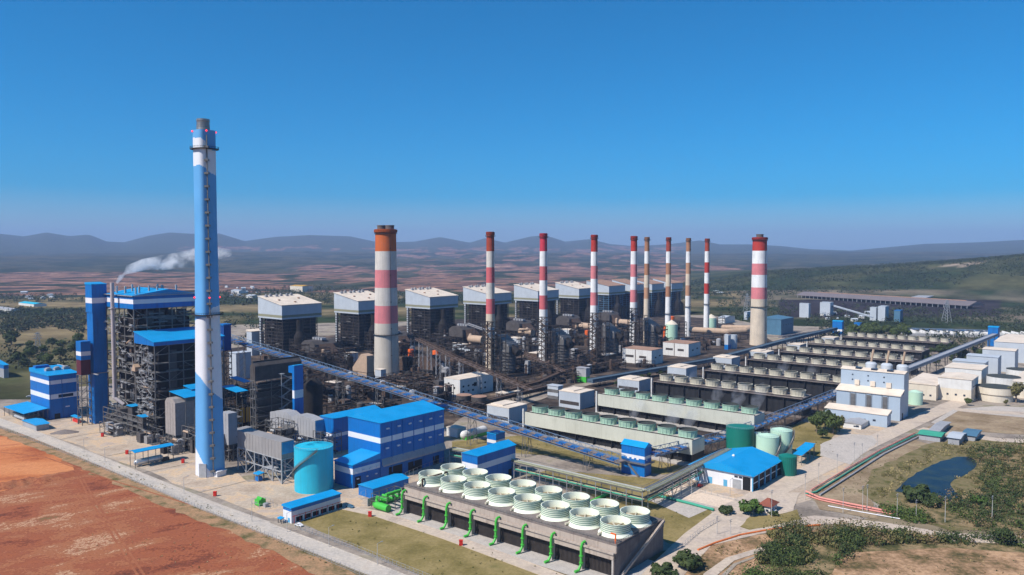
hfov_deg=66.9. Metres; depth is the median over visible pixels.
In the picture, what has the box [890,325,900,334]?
tree
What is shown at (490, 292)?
striped chimney
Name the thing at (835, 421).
tree
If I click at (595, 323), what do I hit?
lattice tower
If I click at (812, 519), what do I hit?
gate road
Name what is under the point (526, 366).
pipe rack
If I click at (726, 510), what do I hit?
bush
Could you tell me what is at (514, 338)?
equipment house
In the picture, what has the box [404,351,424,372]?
pipe rack
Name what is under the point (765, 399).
cooling tower row
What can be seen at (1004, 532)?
tree
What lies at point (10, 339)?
tree
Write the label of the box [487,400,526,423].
pump house
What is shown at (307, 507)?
switchgear shed
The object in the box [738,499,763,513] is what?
bush
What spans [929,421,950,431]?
shack
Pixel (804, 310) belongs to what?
coal tower
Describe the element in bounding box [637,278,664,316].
boiler house
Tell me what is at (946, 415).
field strip
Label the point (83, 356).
hoist house
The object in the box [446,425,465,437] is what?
control room
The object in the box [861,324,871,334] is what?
tree
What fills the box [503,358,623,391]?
rusty conveyor
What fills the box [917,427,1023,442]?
field road
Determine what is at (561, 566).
gravel strip
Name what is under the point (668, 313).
striped chimney
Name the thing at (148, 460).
tank shelter
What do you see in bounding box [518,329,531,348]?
pipe rack
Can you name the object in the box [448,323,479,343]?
precipitator
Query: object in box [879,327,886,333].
tree
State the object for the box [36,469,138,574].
wheel track
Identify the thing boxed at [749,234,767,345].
striped chimney
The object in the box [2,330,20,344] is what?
tree
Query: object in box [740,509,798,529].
grass patch
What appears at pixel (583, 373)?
sampling tower
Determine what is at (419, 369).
pipe rack
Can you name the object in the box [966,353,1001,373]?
filter plant
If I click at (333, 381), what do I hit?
equipment house
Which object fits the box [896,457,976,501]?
water
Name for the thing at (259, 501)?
transformer yard
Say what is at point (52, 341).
tree
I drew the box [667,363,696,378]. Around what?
pump house
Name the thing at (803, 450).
truck shelter
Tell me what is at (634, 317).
lattice tower
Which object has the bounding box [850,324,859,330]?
tree
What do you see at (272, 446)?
duct house
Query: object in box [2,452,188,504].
wheel track
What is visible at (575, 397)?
pump house
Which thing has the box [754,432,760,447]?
water tank
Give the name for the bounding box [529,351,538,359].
equipment house
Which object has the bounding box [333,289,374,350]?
boiler house
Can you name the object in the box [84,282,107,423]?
elevator tower
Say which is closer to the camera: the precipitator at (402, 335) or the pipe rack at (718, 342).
the precipitator at (402, 335)
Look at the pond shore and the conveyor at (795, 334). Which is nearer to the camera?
the pond shore
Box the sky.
[0,0,1023,250]
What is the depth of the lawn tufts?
420.04 m
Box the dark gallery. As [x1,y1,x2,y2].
[587,327,837,384]
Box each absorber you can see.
[495,334,521,374]
[548,328,574,365]
[599,322,623,355]
[640,317,662,347]
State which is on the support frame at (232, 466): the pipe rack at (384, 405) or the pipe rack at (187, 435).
the pipe rack at (187, 435)
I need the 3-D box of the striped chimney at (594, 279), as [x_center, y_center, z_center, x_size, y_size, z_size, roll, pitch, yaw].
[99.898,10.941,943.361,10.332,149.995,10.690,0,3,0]
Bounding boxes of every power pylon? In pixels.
[33,332,41,352]
[942,300,951,322]
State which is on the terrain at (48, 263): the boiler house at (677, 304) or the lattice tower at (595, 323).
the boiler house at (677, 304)
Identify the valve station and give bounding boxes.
[367,486,400,512]
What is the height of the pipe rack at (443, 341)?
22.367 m
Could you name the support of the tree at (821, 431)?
on the grass patch at (804, 431)
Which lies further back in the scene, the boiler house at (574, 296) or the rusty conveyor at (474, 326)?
the boiler house at (574, 296)
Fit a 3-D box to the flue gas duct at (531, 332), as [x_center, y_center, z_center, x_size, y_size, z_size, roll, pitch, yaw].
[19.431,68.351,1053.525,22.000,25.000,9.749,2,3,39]
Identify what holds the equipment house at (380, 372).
on the plant yard at (804, 509)
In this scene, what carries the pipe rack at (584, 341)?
on the coal yard at (711, 351)
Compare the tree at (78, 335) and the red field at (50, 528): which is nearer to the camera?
the red field at (50, 528)
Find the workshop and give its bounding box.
[0,360,8,377]
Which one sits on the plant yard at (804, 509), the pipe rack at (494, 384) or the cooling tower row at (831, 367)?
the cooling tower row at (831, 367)
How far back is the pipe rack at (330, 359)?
859.03 m
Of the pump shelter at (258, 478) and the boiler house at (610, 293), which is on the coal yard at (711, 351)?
the boiler house at (610, 293)
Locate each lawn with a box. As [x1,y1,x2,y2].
[300,510,563,574]
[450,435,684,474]
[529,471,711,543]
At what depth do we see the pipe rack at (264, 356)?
859.91 m
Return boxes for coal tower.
[799,303,809,317]
[820,302,832,315]
[870,307,877,320]
[878,305,888,320]
[894,310,902,321]
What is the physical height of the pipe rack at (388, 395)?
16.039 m
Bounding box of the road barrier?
[697,524,818,549]
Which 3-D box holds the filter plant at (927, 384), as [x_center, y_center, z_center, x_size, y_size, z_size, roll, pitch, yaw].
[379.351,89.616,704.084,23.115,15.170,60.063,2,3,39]
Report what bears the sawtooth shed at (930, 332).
on the terrain at (48, 263)
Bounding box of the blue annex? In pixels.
[333,448,380,487]
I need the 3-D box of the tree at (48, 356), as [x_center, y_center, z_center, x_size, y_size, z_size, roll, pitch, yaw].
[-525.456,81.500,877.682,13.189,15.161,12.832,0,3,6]
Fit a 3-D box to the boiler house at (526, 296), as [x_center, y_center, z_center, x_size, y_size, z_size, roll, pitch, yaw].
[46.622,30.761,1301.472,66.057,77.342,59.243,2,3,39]
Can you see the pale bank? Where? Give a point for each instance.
(700, 496)
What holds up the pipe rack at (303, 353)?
on the coal yard at (711, 351)
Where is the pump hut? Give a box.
[22,418,48,430]
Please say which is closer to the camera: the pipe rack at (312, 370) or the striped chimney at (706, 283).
the pipe rack at (312, 370)
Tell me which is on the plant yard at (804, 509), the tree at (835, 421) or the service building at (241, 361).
the service building at (241, 361)
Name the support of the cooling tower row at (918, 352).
on the plant yard at (804, 509)
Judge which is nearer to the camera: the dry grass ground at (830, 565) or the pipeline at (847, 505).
the dry grass ground at (830, 565)
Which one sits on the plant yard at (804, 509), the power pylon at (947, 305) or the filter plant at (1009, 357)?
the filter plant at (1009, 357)
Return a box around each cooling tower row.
[522,404,704,465]
[596,387,766,433]
[651,374,813,417]
[702,363,840,402]
[745,353,881,377]
[778,346,919,375]
[806,338,929,360]
[841,332,953,352]
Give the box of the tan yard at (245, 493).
[0,409,444,518]
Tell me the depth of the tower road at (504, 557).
348.24 m
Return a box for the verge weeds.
[5,431,343,573]
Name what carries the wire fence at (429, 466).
on the plant yard at (804, 509)
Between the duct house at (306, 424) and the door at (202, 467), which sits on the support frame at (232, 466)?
the duct house at (306, 424)
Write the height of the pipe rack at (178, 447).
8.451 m
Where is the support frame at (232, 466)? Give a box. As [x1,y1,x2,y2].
[159,425,318,481]
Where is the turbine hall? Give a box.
[767,315,793,334]
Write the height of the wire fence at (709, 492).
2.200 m
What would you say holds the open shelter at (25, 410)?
on the plant yard at (804, 509)
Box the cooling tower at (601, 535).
[395,463,664,574]
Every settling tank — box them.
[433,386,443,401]
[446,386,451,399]
[456,393,471,404]
[471,395,486,409]
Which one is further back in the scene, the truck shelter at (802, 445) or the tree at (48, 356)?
the tree at (48, 356)
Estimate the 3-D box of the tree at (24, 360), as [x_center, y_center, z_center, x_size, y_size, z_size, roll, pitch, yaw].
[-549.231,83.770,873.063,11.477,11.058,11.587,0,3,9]
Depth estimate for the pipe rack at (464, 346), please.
926.95 m
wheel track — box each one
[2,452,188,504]
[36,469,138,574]
[80,475,144,574]
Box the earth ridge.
[0,469,85,489]
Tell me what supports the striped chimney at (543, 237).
on the plant yard at (804, 509)
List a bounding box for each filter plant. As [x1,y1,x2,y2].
[909,373,939,400]
[938,372,978,401]
[945,362,988,383]
[952,358,988,364]
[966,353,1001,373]
[982,347,1017,371]
[994,334,1023,362]
[1012,371,1023,397]
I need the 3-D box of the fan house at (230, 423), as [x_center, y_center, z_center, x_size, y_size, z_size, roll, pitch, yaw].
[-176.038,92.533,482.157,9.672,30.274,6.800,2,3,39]
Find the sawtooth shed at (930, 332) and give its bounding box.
[901,329,1023,336]
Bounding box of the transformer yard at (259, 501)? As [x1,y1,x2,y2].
[252,496,272,508]
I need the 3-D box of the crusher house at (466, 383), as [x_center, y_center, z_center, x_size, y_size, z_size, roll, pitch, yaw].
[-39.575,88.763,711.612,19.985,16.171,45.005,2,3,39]
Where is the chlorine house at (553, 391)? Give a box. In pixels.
[547,383,563,399]
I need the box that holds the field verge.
[0,428,354,574]
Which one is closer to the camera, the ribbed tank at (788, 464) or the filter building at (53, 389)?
the ribbed tank at (788, 464)
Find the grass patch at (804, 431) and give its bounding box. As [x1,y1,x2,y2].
[787,422,842,456]
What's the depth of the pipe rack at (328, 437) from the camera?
499.29 m
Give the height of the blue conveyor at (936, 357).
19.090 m
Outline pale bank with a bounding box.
[658,484,735,506]
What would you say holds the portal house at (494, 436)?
on the plant yard at (804, 509)
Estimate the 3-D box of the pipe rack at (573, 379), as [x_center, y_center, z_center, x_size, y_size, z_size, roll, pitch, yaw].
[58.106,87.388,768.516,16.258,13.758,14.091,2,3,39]
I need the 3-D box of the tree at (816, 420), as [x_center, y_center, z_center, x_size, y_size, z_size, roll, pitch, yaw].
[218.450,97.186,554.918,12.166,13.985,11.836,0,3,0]
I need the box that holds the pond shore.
[859,439,1020,532]
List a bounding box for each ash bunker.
[126,403,137,431]
[136,414,147,432]
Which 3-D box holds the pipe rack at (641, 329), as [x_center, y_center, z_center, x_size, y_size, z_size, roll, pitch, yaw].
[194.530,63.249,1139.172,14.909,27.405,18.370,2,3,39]
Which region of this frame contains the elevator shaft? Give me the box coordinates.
[288,364,303,438]
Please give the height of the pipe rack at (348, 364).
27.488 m
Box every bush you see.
[649,562,678,574]
[672,548,702,569]
[718,505,733,514]
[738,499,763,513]
[761,541,782,552]
[766,529,781,538]
[768,510,778,515]
[784,530,805,544]
[901,483,937,501]
[922,498,940,506]
[969,494,988,503]
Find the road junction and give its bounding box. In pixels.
[691,492,800,543]
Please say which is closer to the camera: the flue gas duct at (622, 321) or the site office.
the site office
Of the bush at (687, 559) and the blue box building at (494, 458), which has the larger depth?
the blue box building at (494, 458)
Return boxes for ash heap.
[50,429,78,434]
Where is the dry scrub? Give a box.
[701,537,1019,574]
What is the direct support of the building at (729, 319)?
on the plant yard at (804, 509)
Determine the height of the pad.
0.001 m
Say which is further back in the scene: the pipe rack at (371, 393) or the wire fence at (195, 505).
the pipe rack at (371, 393)
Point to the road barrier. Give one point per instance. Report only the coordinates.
(715, 542)
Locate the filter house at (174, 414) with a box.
[165,396,194,441]
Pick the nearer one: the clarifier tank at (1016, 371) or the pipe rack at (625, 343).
the clarifier tank at (1016, 371)
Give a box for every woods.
[0,279,1023,368]
[683,253,1023,295]
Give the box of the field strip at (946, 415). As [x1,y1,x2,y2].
[931,410,956,423]
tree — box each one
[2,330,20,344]
[5,337,16,342]
[10,351,26,364]
[18,357,29,366]
[23,344,38,350]
[23,348,34,358]
[25,340,33,345]
[39,345,48,352]
[41,353,53,362]
[45,337,57,347]
[52,347,67,357]
[55,339,65,347]
[67,342,75,355]
[72,332,83,339]
[808,414,824,432]
[813,408,835,428]
[817,428,827,438]
[824,414,842,434]
[838,415,844,431]
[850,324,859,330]
[860,328,866,332]
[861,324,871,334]
[867,327,877,333]
[875,325,881,335]
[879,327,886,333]
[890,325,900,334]
[900,327,910,334]
[934,346,944,351]
[936,343,948,350]
[947,343,955,349]
[964,398,971,403]
[992,527,1015,544]
[1007,382,1023,402]
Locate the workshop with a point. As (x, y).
(4, 369)
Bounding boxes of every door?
[199,464,206,477]
[355,476,360,487]
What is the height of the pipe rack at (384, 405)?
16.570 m
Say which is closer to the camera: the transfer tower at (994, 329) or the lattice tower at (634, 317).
the lattice tower at (634, 317)
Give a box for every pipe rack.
[99,419,125,436]
[136,425,163,444]
[160,437,184,455]
[181,423,195,452]
[222,383,257,410]
[225,407,242,427]
[226,436,252,458]
[243,449,274,466]
[260,352,298,359]
[265,417,294,439]
[283,365,323,379]
[287,434,314,458]
[290,344,309,359]
[303,378,358,404]
[307,372,331,383]
[308,350,351,369]
[309,346,330,367]
[313,430,341,453]
[323,397,383,413]
[331,370,357,381]
[333,347,355,371]
[336,341,345,347]
[354,376,407,399]
[355,376,379,401]
[373,396,401,408]
[384,371,436,393]
[399,339,414,353]
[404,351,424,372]
[406,380,453,402]
[412,366,431,381]
[415,357,464,372]
[432,330,467,344]
[432,333,448,349]
[438,366,466,379]
[443,343,461,360]
[444,399,486,416]
[454,343,495,361]
[457,359,470,371]
[466,346,483,371]
[493,374,503,387]
[511,377,528,389]
[515,358,551,373]
[516,336,552,352]
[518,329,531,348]
[534,360,555,380]
[561,368,579,383]
[564,355,585,371]
[567,322,582,345]
[568,333,589,345]
[569,348,602,361]
[587,362,606,373]
[603,359,625,370]
[613,323,626,344]
[618,340,645,352]
[619,327,637,338]
[635,359,655,367]
[638,321,642,339]
[658,325,667,345]
[674,337,705,340]
[692,337,709,350]
[696,337,723,345]
[721,332,738,341]
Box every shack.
[917,429,946,441]
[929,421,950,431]
[947,431,965,444]
[963,428,981,440]
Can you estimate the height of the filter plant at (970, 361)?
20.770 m
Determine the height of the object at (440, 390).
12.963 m
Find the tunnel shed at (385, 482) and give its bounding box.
[357,473,408,497]
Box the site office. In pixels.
[843,417,868,429]
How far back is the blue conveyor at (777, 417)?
550.47 m
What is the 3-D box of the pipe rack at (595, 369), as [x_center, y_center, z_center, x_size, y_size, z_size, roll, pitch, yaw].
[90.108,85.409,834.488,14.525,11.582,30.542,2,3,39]
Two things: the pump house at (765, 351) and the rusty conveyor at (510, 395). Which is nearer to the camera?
the rusty conveyor at (510, 395)
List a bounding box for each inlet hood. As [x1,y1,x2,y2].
[353,353,374,378]
[399,356,411,370]
[420,354,449,370]
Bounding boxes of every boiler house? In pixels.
[258,293,321,356]
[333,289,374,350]
[405,287,458,342]
[462,284,511,334]
[513,282,562,330]
[555,280,600,322]
[586,279,628,318]
[612,279,643,317]
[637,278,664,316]
[653,277,684,314]
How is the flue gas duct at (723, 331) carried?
on the plant yard at (804, 509)
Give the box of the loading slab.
[820,433,876,463]
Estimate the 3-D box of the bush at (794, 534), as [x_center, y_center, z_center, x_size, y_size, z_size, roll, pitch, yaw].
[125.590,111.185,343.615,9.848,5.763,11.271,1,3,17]
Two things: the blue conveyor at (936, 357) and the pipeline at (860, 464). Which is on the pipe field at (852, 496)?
the pipeline at (860, 464)
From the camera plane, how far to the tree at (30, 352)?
925.48 m
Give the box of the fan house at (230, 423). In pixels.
[223,410,237,461]
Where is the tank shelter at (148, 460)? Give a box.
[129,443,173,467]
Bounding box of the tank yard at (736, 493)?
[673,425,884,512]
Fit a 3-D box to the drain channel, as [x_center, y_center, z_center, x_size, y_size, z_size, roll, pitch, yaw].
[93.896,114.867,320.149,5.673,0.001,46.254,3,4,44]
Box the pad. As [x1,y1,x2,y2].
[651,497,713,517]
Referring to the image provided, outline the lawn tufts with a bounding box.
[348,427,895,574]
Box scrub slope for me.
[685,530,1023,574]
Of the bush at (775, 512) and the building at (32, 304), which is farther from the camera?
the building at (32, 304)
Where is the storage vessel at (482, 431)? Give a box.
[460,426,487,439]
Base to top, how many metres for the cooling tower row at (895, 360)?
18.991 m
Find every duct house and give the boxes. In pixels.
[237,428,293,483]
[270,409,323,440]
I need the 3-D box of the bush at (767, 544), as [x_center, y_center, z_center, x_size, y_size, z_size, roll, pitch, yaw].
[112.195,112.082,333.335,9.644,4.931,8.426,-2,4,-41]
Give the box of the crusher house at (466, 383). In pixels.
[444,371,492,396]
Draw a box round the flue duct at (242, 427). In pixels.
[224,426,252,445]
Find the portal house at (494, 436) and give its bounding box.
[487,430,504,444]
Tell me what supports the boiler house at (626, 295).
on the coal yard at (711, 351)
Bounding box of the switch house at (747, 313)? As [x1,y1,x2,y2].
[744,311,750,319]
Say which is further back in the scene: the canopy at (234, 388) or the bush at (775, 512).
the canopy at (234, 388)
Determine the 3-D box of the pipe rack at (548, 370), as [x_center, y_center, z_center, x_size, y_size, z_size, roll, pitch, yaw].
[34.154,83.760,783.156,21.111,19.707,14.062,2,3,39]
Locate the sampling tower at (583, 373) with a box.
[576,366,590,382]
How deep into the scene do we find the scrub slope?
324.84 m
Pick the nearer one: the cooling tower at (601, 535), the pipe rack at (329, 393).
the cooling tower at (601, 535)
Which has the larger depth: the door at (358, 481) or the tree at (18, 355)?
the tree at (18, 355)
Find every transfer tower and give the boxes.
[618,438,654,476]
[832,320,843,335]
[987,326,999,345]
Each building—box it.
[0,306,17,310]
[18,301,46,306]
[29,364,79,419]
[103,282,224,435]
[229,351,250,378]
[231,289,245,293]
[246,328,263,355]
[290,285,312,291]
[462,439,516,475]
[718,315,734,323]
[824,402,891,427]
[835,349,908,420]
[913,295,932,297]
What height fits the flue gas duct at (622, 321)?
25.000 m
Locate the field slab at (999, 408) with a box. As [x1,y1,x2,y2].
[963,406,1023,416]
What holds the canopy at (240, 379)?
on the plant yard at (804, 509)
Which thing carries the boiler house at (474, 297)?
on the coal yard at (711, 351)
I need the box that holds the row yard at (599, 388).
[497,345,827,456]
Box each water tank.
[292,439,333,493]
[726,422,754,448]
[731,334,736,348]
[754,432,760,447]
[756,431,781,456]
[770,426,794,453]
[908,389,922,404]
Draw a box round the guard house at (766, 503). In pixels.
[759,498,778,512]
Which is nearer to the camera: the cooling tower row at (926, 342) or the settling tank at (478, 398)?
the settling tank at (478, 398)
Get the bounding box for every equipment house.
[325,380,341,387]
[348,352,357,361]
[375,368,385,380]
[452,342,470,350]
[495,390,520,396]
[511,336,521,344]
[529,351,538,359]
[598,353,615,360]
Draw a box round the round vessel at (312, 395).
[303,377,322,416]
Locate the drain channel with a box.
[722,553,765,574]
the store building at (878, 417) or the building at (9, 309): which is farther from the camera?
the building at (9, 309)
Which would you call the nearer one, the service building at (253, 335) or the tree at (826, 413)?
the tree at (826, 413)
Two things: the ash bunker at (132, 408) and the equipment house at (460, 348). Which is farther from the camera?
the equipment house at (460, 348)
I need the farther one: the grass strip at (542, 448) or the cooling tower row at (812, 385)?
the cooling tower row at (812, 385)
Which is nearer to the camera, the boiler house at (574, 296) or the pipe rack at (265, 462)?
the pipe rack at (265, 462)
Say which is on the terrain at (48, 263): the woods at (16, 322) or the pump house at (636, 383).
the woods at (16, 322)
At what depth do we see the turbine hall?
1211.17 m
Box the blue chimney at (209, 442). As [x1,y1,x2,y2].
[190,118,226,477]
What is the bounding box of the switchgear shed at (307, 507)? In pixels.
[281,489,341,523]
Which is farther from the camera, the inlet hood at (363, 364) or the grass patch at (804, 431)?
the inlet hood at (363, 364)
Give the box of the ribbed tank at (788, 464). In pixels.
[779,453,796,475]
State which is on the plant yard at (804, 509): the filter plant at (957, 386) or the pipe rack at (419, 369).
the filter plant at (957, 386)
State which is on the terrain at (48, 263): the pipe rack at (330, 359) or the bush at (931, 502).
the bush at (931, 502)
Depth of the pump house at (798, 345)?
1007.33 m
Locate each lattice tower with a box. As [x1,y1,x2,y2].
[482,321,505,376]
[537,317,559,367]
[588,312,609,362]
[627,308,647,346]
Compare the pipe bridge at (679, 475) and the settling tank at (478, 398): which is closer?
the pipe bridge at (679, 475)
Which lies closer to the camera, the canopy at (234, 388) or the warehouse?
the warehouse
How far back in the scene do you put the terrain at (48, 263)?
4661.82 m
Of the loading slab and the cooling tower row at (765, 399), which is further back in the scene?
the cooling tower row at (765, 399)
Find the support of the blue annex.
on the plant yard at (804, 509)
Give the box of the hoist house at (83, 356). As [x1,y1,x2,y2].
[76,340,92,425]
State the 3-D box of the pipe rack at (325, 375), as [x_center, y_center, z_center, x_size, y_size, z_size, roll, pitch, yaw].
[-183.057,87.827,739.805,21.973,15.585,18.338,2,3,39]
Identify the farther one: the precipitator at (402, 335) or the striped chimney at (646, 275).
the striped chimney at (646, 275)
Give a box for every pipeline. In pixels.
[590,492,609,500]
[659,495,714,510]
[805,434,917,493]
[805,490,894,511]
[806,494,892,514]
[810,432,914,489]
[819,436,918,495]
[828,505,899,518]
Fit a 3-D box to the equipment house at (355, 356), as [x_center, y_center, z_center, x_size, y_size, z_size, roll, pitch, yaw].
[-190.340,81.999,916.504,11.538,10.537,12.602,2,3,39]
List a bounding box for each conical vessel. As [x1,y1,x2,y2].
[663,320,686,339]
[709,314,724,327]
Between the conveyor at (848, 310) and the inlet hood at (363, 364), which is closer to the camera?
the inlet hood at (363, 364)
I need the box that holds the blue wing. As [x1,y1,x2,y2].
[320,405,380,452]
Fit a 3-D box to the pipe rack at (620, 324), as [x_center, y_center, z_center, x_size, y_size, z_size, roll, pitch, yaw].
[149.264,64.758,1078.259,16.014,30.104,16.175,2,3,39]
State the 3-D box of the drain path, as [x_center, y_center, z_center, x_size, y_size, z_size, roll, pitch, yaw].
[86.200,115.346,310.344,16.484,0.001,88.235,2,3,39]
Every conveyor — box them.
[231,334,625,469]
[407,333,533,400]
[466,323,497,345]
[471,384,547,408]
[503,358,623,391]
[520,349,565,380]
[651,390,835,469]
[778,330,817,340]
[831,333,997,392]
[833,305,873,318]
[909,328,987,331]
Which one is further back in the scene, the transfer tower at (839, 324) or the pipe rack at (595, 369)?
the transfer tower at (839, 324)
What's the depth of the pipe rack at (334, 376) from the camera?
783.18 m
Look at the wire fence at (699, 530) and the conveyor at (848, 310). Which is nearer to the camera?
the wire fence at (699, 530)
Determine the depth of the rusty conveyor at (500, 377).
729.30 m
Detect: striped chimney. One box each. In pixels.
[373,225,399,375]
[485,232,494,371]
[539,233,547,362]
[590,235,598,349]
[630,236,637,344]
[643,237,649,339]
[664,237,671,335]
[684,238,691,336]
[703,238,709,327]
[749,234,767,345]
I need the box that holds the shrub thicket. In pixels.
[723,435,1023,574]
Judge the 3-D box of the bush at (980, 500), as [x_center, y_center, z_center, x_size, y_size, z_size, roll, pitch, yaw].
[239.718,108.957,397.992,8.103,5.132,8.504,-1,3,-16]
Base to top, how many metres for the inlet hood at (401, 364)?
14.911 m
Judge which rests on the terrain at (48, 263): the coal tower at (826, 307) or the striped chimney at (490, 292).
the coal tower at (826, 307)
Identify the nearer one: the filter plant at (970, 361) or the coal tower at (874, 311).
the filter plant at (970, 361)
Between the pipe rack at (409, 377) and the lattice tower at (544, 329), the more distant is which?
the lattice tower at (544, 329)
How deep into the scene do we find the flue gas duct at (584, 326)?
1136.59 m
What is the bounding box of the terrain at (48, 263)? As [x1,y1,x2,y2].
[0,233,1023,574]
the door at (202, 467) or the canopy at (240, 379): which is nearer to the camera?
the door at (202, 467)
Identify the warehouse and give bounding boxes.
[688,447,780,491]
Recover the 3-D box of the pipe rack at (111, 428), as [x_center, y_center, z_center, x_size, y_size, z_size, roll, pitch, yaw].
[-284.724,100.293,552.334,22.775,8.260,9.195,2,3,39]
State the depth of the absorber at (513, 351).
824.00 m
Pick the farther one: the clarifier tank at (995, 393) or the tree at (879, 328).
the tree at (879, 328)
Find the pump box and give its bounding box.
[724,335,730,349]
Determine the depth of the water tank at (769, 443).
478.54 m
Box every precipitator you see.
[250,356,301,431]
[301,337,338,360]
[398,331,412,351]
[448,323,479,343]
[506,318,535,336]
[555,314,583,330]
[598,310,620,325]
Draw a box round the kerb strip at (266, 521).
[29,429,270,522]
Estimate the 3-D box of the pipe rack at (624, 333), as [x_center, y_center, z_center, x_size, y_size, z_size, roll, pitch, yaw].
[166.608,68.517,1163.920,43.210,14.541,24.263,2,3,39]
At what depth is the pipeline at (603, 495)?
407.35 m
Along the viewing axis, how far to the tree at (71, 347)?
960.26 m
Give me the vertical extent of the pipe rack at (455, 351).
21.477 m
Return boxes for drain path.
[703,547,784,574]
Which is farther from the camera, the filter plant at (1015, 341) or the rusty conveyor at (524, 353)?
the filter plant at (1015, 341)
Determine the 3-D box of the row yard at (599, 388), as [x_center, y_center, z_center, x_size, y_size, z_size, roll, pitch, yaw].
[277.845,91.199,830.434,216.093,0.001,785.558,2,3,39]
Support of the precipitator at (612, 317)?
on the plant yard at (804, 509)
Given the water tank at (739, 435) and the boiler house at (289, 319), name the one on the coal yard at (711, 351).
the boiler house at (289, 319)
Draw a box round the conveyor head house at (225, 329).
[220,323,231,399]
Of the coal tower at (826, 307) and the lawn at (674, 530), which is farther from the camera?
the coal tower at (826, 307)
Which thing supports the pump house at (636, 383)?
on the plant yard at (804, 509)
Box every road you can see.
[0,418,405,574]
[338,503,562,574]
[642,397,978,574]
[693,515,1023,544]
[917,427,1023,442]
[939,406,1023,414]
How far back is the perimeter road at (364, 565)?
378.38 m
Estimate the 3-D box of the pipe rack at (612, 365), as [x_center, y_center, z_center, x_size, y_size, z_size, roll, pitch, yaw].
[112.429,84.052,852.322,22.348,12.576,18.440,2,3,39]
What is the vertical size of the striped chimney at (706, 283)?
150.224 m
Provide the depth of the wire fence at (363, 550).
331.12 m
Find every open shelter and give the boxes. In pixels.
[4,401,47,419]
[71,414,80,423]
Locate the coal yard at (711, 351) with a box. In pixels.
[221,315,771,426]
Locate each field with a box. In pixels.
[0,435,313,574]
[0,436,81,490]
[811,440,926,518]
[927,411,1023,433]
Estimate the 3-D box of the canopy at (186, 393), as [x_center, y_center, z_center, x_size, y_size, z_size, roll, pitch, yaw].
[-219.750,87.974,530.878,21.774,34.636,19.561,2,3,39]
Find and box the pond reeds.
[871,442,990,497]
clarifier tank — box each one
[977,383,1013,402]
[986,374,1020,385]
[1006,367,1023,375]
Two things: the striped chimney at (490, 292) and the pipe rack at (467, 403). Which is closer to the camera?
the pipe rack at (467, 403)
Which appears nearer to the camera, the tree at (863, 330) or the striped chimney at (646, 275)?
the striped chimney at (646, 275)
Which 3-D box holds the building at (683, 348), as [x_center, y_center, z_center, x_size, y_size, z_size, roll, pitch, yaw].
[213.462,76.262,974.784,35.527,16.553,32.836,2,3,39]
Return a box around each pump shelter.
[253,471,263,481]
[277,516,283,523]
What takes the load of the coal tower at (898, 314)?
on the terrain at (48, 263)
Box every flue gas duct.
[467,335,484,345]
[518,328,534,338]
[579,322,589,334]
[618,319,629,325]
[689,326,749,339]
[719,325,749,328]
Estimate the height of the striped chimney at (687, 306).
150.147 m
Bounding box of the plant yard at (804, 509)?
[0,315,1023,574]
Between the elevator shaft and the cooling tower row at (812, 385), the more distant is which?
the cooling tower row at (812, 385)
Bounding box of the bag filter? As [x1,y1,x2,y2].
[234,403,251,427]
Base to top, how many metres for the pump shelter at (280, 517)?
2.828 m
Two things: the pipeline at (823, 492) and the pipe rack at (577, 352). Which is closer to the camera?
the pipeline at (823, 492)
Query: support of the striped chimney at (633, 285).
on the plant yard at (804, 509)
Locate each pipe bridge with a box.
[449,445,519,467]
[514,446,731,507]
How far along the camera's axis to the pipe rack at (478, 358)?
829.12 m
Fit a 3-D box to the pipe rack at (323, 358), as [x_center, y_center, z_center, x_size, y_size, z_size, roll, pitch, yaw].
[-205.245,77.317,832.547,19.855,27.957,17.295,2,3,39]
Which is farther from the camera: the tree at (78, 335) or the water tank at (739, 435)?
the tree at (78, 335)
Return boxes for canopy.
[169,388,194,439]
[183,384,194,438]
[222,384,248,425]
[229,376,249,410]
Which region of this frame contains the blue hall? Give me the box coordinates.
[347,400,445,477]
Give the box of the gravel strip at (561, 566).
[387,493,653,574]
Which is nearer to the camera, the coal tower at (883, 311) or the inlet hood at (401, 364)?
the inlet hood at (401, 364)
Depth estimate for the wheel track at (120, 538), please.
362.13 m
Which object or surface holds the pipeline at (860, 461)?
on the tank yard at (736, 493)
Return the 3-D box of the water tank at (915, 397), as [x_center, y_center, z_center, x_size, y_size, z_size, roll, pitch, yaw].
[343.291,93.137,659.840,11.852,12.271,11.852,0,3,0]
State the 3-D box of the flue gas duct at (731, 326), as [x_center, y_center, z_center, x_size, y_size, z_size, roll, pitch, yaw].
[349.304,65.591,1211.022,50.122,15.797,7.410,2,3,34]
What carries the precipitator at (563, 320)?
on the plant yard at (804, 509)
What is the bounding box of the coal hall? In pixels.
[797,291,983,308]
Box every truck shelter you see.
[793,444,813,464]
[796,442,815,455]
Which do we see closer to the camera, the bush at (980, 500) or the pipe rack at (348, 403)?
the bush at (980, 500)
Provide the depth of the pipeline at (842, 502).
396.88 m
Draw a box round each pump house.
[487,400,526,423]
[559,386,594,409]
[617,375,649,391]
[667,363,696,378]
[713,354,739,366]
[749,349,773,357]
[786,342,805,348]
[821,336,838,341]
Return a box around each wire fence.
[0,427,369,574]
[295,523,429,574]
[361,452,460,498]
[674,485,738,500]
[680,518,719,548]

